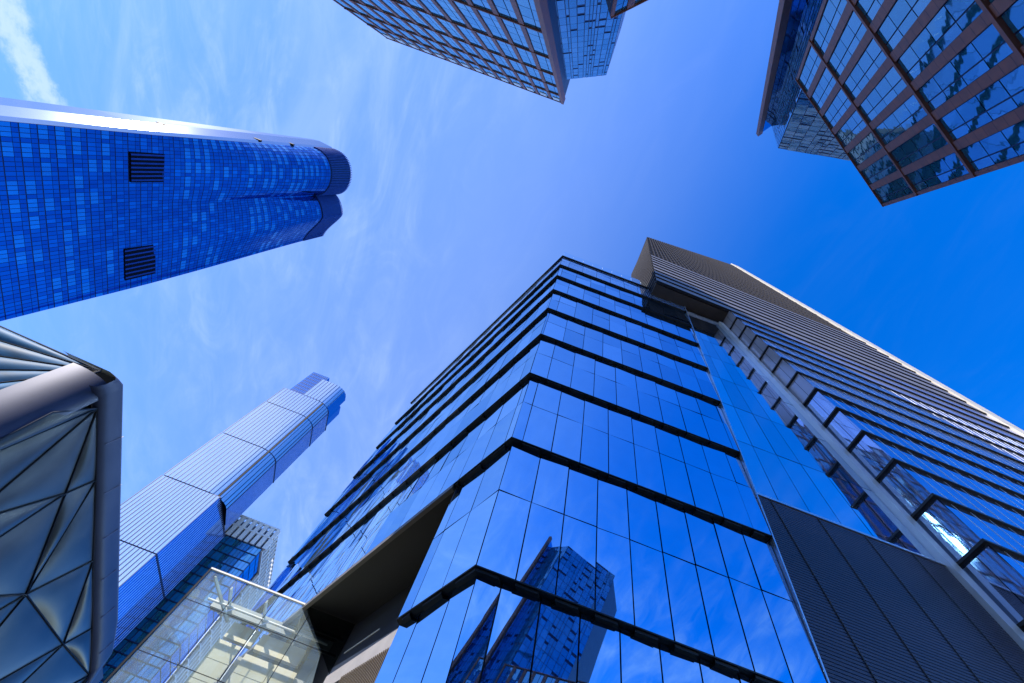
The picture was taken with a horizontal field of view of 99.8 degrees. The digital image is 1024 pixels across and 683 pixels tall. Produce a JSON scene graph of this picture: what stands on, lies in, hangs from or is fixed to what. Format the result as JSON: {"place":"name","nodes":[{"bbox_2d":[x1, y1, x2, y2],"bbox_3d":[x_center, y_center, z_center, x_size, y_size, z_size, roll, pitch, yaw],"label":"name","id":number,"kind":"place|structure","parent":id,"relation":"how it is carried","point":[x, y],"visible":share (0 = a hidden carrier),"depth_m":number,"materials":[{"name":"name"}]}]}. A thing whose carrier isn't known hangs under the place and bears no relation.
{"place":"outdoors","nodes":[
{"label":"outdoors","id":0,"kind":"place"},
{"bbox_2d":[0,326,123,682],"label":"arts hall","id":1,"kind":"structure","parent":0,"point":[61,413],"depth_m":38.89,"materials":[{"name":"grey metal"}]},
{"bbox_2d":[0,97,351,320],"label":"lobed tower","id":2,"kind":"structure","parent":0,"point":[95,203],"depth_m":145.00,"materials":[{"name":"blue glass"}]},
{"bbox_2d":[0,121,330,320],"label":"window pane","id":3,"kind":"structure","parent":2,"relation":"in","point":[109,178],"depth_m":142.79,"materials":[{"name":"blue glass"}]},
{"bbox_2d":[114,372,345,647],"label":"finned skyscraper","id":4,"kind":"structure","parent":0,"point":[176,519],"depth_m":266.44,"materials":[{"name":"silver metal"}]},
{"bbox_2d":[333,0,647,104],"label":"bronze framed tower","id":5,"kind":"structure","parent":0,"point":[549,49],"depth_m":75.74,"materials":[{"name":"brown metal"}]},
{"bbox_2d":[335,0,353,10],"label":"window","id":6,"kind":"structure","parent":5,"relation":"in","point":[340,2],"depth_m":91.61,"materials":[{"name":"blue glass"}]},
{"bbox_2d":[343,0,369,16],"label":"window","id":7,"kind":"structure","parent":5,"relation":"in","point":[346,1],"depth_m":89.84,"materials":[{"name":"blue glass"}]},
{"bbox_2d":[352,12,375,26],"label":"window","id":8,"kind":"structure","parent":5,"relation":"in","point":[358,15],"depth_m":100.11,"materials":[{"name":"blue glass"}]},
{"bbox_2d":[361,0,376,8],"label":"window","id":9,"kind":"structure","parent":5,"relation":"in","point":[366,2],"depth_m":81.42,"materials":[{"name":"blue glass"}]},
{"bbox_2d":[354,2,385,22],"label":"window","id":10,"kind":"structure","parent":5,"relation":"in","point":[363,7],"depth_m":89.43,"materials":[{"name":"blue glass"}]},
{"bbox_2d":[366,17,389,31],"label":"window","id":11,"kind":"structure","parent":5,"relation":"in","point":[374,21],"depth_m":100.38,"materials":[{"name":"blue glass"}]},
{"bbox_2d":[371,0,393,14],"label":"window","id":12,"kind":"structure","parent":5,"relation":"in","point":[376,2],"depth_m":79.54,"materials":[{"name":"blue glass"}]},
{"bbox_2d":[372,9,401,28],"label":"window","id":13,"kind":"structure","parent":5,"relation":"in","point":[387,19],"depth_m":89.23,"materials":[{"name":"blue glass"}]},
{"bbox_2d":[382,23,404,37],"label":"window","id":14,"kind":"structure","parent":5,"relation":"in","point":[387,26],"depth_m":100.12,"materials":[{"name":"blue glass"}]},
{"bbox_2d":[382,0,411,21],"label":"window","id":15,"kind":"structure","parent":5,"relation":"in","point":[386,2],"depth_m":77.86,"materials":[{"name":"blue glass"}]},
{"bbox_2d":[389,15,415,33],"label":"window","id":16,"kind":"structure","parent":5,"relation":"in","point":[397,20],"depth_m":89.25,"materials":[{"name":"blue glass"}]},
{"bbox_2d":[396,28,418,42],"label":"window","id":17,"kind":"structure","parent":5,"relation":"in","point":[403,32],"depth_m":100.00,"materials":[{"name":"blue glass"}]},
{"bbox_2d":[397,3,430,28],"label":"window","id":18,"kind":"structure","parent":5,"relation":"in","point":[410,13],"depth_m":77.45,"materials":[{"name":"blue glass"}]},
{"bbox_2d":[406,0,424,10],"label":"window","id":19,"kind":"structure","parent":5,"relation":"in","point":[410,2],"depth_m":69.12,"materials":[{"name":"blue glass"}]},
{"bbox_2d":[407,22,431,39],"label":"window","id":20,"kind":"structure","parent":5,"relation":"in","point":[415,27],"depth_m":89.25,"materials":[{"name":"blue glass"}]},
{"bbox_2d":[412,34,430,46],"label":"window","id":21,"kind":"structure","parent":5,"relation":"in","point":[425,43],"depth_m":99.93,"materials":[{"name":"blue glass"}]},
{"bbox_2d":[416,10,447,34],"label":"window","id":22,"kind":"structure","parent":5,"relation":"in","point":[428,18],"depth_m":76.84,"materials":[{"name":"blue glass"}]},
{"bbox_2d":[420,0,445,18],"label":"window","id":23,"kind":"structure","parent":5,"relation":"in","point":[425,2],"depth_m":67.29,"materials":[{"name":"blue glass"}]},
{"bbox_2d":[423,28,447,45],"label":"window","id":24,"kind":"structure","parent":5,"relation":"in","point":[437,39],"depth_m":89.41,"materials":[{"name":"blue glass"}]},
{"bbox_2d":[427,40,445,52],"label":"window","id":25,"kind":"structure","parent":5,"relation":"in","point":[437,46],"depth_m":99.81,"materials":[{"name":"blue glass"}]},
{"bbox_2d":[338,0,556,95],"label":"window frame","id":26,"kind":"structure","parent":5,"relation":"in","point":[338,0],"depth_m":77.62,"materials":[{"name":"metal"}]},
{"bbox_2d":[442,45,459,57],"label":"window","id":27,"kind":"structure","parent":5,"relation":"in","point":[450,50],"depth_m":100.17,"materials":[{"name":"blue glass"}]},
{"bbox_2d":[436,0,465,25],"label":"window","id":28,"kind":"structure","parent":5,"relation":"in","point":[442,3],"depth_m":65.41,"materials":[{"name":"blue glass"}]},
{"bbox_2d":[437,18,465,41],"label":"window","id":29,"kind":"structure","parent":5,"relation":"in","point":[458,36],"depth_m":77.03,"materials":[{"name":"blue glass"}]},
{"bbox_2d":[440,34,463,51],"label":"window","id":30,"kind":"structure","parent":5,"relation":"in","point":[446,38],"depth_m":89.10,"materials":[{"name":"blue glass"}]},
{"bbox_2d":[457,51,473,62],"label":"window","id":31,"kind":"structure","parent":5,"relation":"in","point":[466,58],"depth_m":100.05,"materials":[{"name":"blue glass"}]},
{"bbox_2d":[458,41,478,56],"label":"window","id":32,"kind":"structure","parent":5,"relation":"in","point":[463,45],"depth_m":89.10,"materials":[{"name":"blue glass"}]},
{"bbox_2d":[456,25,482,47],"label":"window","id":33,"kind":"structure","parent":5,"relation":"in","point":[467,35],"depth_m":77.14,"materials":[{"name":"blue glass"}]},
{"bbox_2d":[453,1,486,33],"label":"window","id":34,"kind":"structure","parent":5,"relation":"in","point":[462,7],"depth_m":64.25,"materials":[{"name":"blue glass"}]},
{"bbox_2d":[471,56,488,68],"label":"window","id":35,"kind":"structure","parent":5,"relation":"in","point":[477,60],"depth_m":99.64,"materials":[{"name":"blue glass"}]},
{"bbox_2d":[471,0,491,11],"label":"window","id":36,"kind":"structure","parent":5,"relation":"in","point":[478,3],"depth_m":56.34,"materials":[{"name":"blue glass"}]},
{"bbox_2d":[474,47,494,62],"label":"window","id":37,"kind":"structure","parent":5,"relation":"in","point":[483,54],"depth_m":89.16,"materials":[{"name":"blue glass"}]},
{"bbox_2d":[477,33,500,53],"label":"window","id":38,"kind":"structure","parent":5,"relation":"in","point":[488,45],"depth_m":77.18,"materials":[{"name":"blue glass"}]},
{"bbox_2d":[478,10,507,41],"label":"window","id":39,"kind":"structure","parent":5,"relation":"in","point":[490,24],"depth_m":64.21,"materials":[{"name":"blue glass"}]},
{"bbox_2d":[487,62,502,73],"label":"window","id":40,"kind":"structure","parent":5,"relation":"in","point":[492,66],"depth_m":99.71,"materials":[{"name":"blue glass"}]},
{"bbox_2d":[491,53,509,68],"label":"window","id":41,"kind":"structure","parent":5,"relation":"in","point":[498,59],"depth_m":89.06,"materials":[{"name":"blue glass"}]},
{"bbox_2d":[493,0,517,20],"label":"window","id":42,"kind":"structure","parent":5,"relation":"in","point":[500,3],"depth_m":54.60,"materials":[{"name":"blue glass"}]},
{"bbox_2d":[496,40,518,60],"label":"window","id":43,"kind":"structure","parent":5,"relation":"in","point":[503,47],"depth_m":77.12,"materials":[{"name":"blue glass"}]},
{"bbox_2d":[501,67,516,78],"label":"window","id":44,"kind":"structure","parent":5,"relation":"in","point":[506,71],"depth_m":99.79,"materials":[{"name":"blue glass"}]},
{"bbox_2d":[502,19,528,48],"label":"window","id":45,"kind":"structure","parent":5,"relation":"in","point":[511,30],"depth_m":64.19,"materials":[{"name":"blue glass"}]},
{"bbox_2d":[508,59,525,73],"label":"window","id":46,"kind":"structure","parent":5,"relation":"in","point":[516,68],"depth_m":88.95,"materials":[{"name":"blue glass"}]},
{"bbox_2d":[517,73,531,84],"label":"window","id":47,"kind":"structure","parent":5,"relation":"in","point":[521,77],"depth_m":99.73,"materials":[{"name":"blue glass"}]},
{"bbox_2d":[516,47,536,67],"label":"window","id":48,"kind":"structure","parent":5,"relation":"in","point":[525,59],"depth_m":77.10,"materials":[{"name":"blue glass"}]},
{"bbox_2d":[516,0,540,29],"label":"window","id":49,"kind":"structure","parent":5,"relation":"in","point":[524,11],"depth_m":52.72,"materials":[{"name":"blue glass"}]},
{"bbox_2d":[526,66,541,79],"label":"window","id":50,"kind":"structure","parent":5,"relation":"in","point":[531,72],"depth_m":89.04,"materials":[{"name":"blue glass"}]},
{"bbox_2d":[526,28,547,55],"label":"window","id":51,"kind":"structure","parent":5,"relation":"in","point":[536,45],"depth_m":64.16,"materials":[{"name":"blue glass"}]},
{"bbox_2d":[532,79,545,89],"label":"window","id":52,"kind":"structure","parent":5,"relation":"in","point":[540,84],"depth_m":99.71,"materials":[{"name":"blue glass"}]},
{"bbox_2d":[536,55,552,73],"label":"window","id":53,"kind":"structure","parent":5,"relation":"in","point":[542,60],"depth_m":77.07,"materials":[{"name":"blue glass"}]},
{"bbox_2d":[542,72,555,85],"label":"window","id":54,"kind":"structure","parent":5,"relation":"in","point":[546,76],"depth_m":88.78,"materials":[{"name":"blue glass"}]},
{"bbox_2d":[547,84,557,93],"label":"window","id":55,"kind":"structure","parent":5,"relation":"in","point":[550,87],"depth_m":99.53,"materials":[{"name":"blue glass"}]},
{"bbox_2d":[609,0,627,13],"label":"window frame","id":56,"kind":"structure","parent":5,"relation":"in","point":[612,0],"depth_m":54.32,"materials":[{"name":"metal"}]},
{"bbox_2d":[615,0,627,13],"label":"window","id":57,"kind":"structure","parent":5,"relation":"in","point":[618,8],"depth_m":54.69,"materials":[{"name":"blue glass"}]},
{"bbox_2d":[0,0,1023,641],"label":"sky","id":58,"kind":"structure","parent":0,"point":[466,186],"materials":[{"name":"blue"}]},
{"bbox_2d":[631,237,1023,682],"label":"striped tower","id":59,"kind":"structure","parent":0,"point":[889,487],"depth_m":34.71,"materials":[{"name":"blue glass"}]},
{"label":"ground","id":60,"kind":"structure","parent":0,"visible":0},
{"bbox_2d":[99,514,280,682],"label":"office block","id":61,"kind":"structure","parent":60,"relation":"on","point":[245,550],"depth_m":249.41,"materials":[{"name":"grey glass"}]},
{"bbox_2d":[99,536,261,682],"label":"window pane","id":62,"kind":"structure","parent":61,"relation":"in","point":[178,596],"depth_m":239.19,"materials":[{"name":"blue glass"}]},
{"bbox_2d":[103,567,354,682],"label":"glass pavilion","id":63,"kind":"structure","parent":60,"relation":"on","point":[328,639],"depth_m":31.73,"materials":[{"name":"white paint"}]},
{"bbox_2d":[184,622,306,682],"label":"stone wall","id":64,"kind":"structure","parent":60,"relation":"on","point":[217,659],"depth_m":29.95,"materials":[{"name":"beige stone"}]},
{"bbox_2d":[219,252,829,682],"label":"glass office building","id":65,"kind":"structure","parent":60,"relation":"on","point":[551,482],"depth_m":24.69,"materials":[{"name":"glass"}]},
{"bbox_2d":[756,0,1023,206],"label":"leaning bronze tower","id":66,"kind":"structure","parent":60,"relation":"on","point":[894,101],"depth_m":12.63,"materials":[{"name":"brown metal"}]},
{"bbox_2d":[799,46,820,91],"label":"window","id":67,"kind":"structure","parent":66,"relation":"in","point":[809,63],"depth_m":17.45,"materials":[{"name":"blue glass"}]},
{"bbox_2d":[811,68,835,109],"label":"window","id":68,"kind":"structure","parent":66,"relation":"in","point":[823,83],"depth_m":17.39,"materials":[{"name":"blue glass"}]},
{"bbox_2d":[813,0,846,55],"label":"window","id":69,"kind":"structure","parent":66,"relation":"in","point":[830,9],"depth_m":14.02,"materials":[{"name":"blue glass"}]},
{"bbox_2d":[824,89,850,127],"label":"window","id":70,"kind":"structure","parent":66,"relation":"in","point":[837,102],"depth_m":17.28,"materials":[{"name":"blue glass"}]},
{"bbox_2d":[829,11,866,77],"bbox_3d":[10.764,-9.482,13.889,0.006,4.024,0.679,-33,-96,29],"label":"window","id":71,"kind":"structure","parent":66,"relation":"in","point":[854,22],"depth_m":13.66,"materials":[{"name":"blue glass"}]},
{"bbox_2d":[836,111,866,146],"bbox_3d":[13.605,-8.508,17.312,0.006,3.869,0.679,-33,-96,29],"label":"window","id":72,"kind":"structure","parent":66,"relation":"in","point":[851,122],"depth_m":17.17,"materials":[{"name":"blue glass"}]},
{"bbox_2d":[849,133,881,165],"bbox_3d":[14.097,-7.661,17.227,0.006,3.869,0.679,-33,-96,29],"label":"window","id":73,"kind":"structure","parent":66,"relation":"in","point":[865,143],"depth_m":17.11,"materials":[{"name":"blue glass"}]},
{"bbox_2d":[844,39,886,99],"bbox_3d":[11.255,-8.635,13.804,0.007,4.024,0.679,-33,-96,29],"label":"window","id":74,"kind":"structure","parent":66,"relation":"in","point":[873,49],"depth_m":13.58,"materials":[{"name":"blue glass"}]},
{"bbox_2d":[857,0,883,23],"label":"window","id":75,"kind":"structure","parent":66,"relation":"in","point":[864,5],"depth_m":11.63,"materials":[{"name":"blue glass"}]},
{"bbox_2d":[862,155,896,183],"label":"window","id":76,"kind":"structure","parent":66,"relation":"in","point":[880,164],"depth_m":17.01,"materials":[{"name":"blue glass"}]},
{"bbox_2d":[859,67,906,121],"bbox_3d":[11.747,-7.787,13.720,0.007,4.024,0.679,-33,-96,29],"label":"window","id":77,"kind":"structure","parent":66,"relation":"in","point":[892,76],"depth_m":13.50,"materials":[{"name":"blue glass"}]},
{"bbox_2d":[875,177,912,202],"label":"window","id":78,"kind":"structure","parent":66,"relation":"in","point":[894,185],"depth_m":16.93,"materials":[{"name":"blue glass"}]},
{"bbox_2d":[875,95,926,144],"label":"window","id":79,"kind":"structure","parent":66,"relation":"in","point":[902,113],"depth_m":13.41,"materials":[{"name":"blue glass"}]},
{"bbox_2d":[877,0,930,51],"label":"window","id":80,"kind":"structure","parent":66,"relation":"in","point":[901,8],"depth_m":10.76,"materials":[{"name":"blue glass"}]},
{"bbox_2d":[802,0,1023,202],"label":"window frame","id":81,"kind":"structure","parent":66,"relation":"in","point":[968,8],"depth_m":11.31,"materials":[{"name":"metal"}]},
{"bbox_2d":[891,124,947,167],"bbox_3d":[12.730,-6.093,13.552,0.006,4.024,0.679,-33,-96,29],"label":"window","id":82,"kind":"structure","parent":66,"relation":"in","point":[920,140],"depth_m":13.32,"materials":[{"name":"blue glass"}]},
{"bbox_2d":[907,153,968,190],"bbox_3d":[13.221,-5.245,13.468,0.007,4.024,0.679,-33,-96,29],"label":"window","id":83,"kind":"structure","parent":66,"relation":"in","point":[939,167],"depth_m":13.25,"materials":[{"name":"blue glass"}]},
{"bbox_2d":[897,0,982,80],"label":"window","id":84,"kind":"structure","parent":66,"relation":"in","point":[942,21],"depth_m":9.82,"materials":[{"name":"blue glass"}]},
{"bbox_2d":[918,24,1012,110],"bbox_3d":[10.345,-6.206,9.977,0.006,4.024,0.679,-33,-96,29],"label":"window","id":85,"kind":"structure","parent":66,"relation":"in","point":[987,41],"depth_m":9.61,"materials":[{"name":"blue glass"}]},
{"bbox_2d":[940,65,1023,139],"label":"window","id":86,"kind":"structure","parent":66,"relation":"in","point":[1013,82],"depth_m":9.72,"materials":[{"name":"blue glass"}]},
{"bbox_2d":[961,120,1023,170],"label":"window","id":87,"kind":"structure","parent":66,"relation":"in","point":[996,142],"depth_m":10.27,"materials":[{"name":"blue glass"}]},
{"bbox_2d":[1001,0,1023,44],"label":"window","id":88,"kind":"structure","parent":66,"relation":"in","point":[1013,17],"depth_m":7.88,"materials":[{"name":"blue glass"}]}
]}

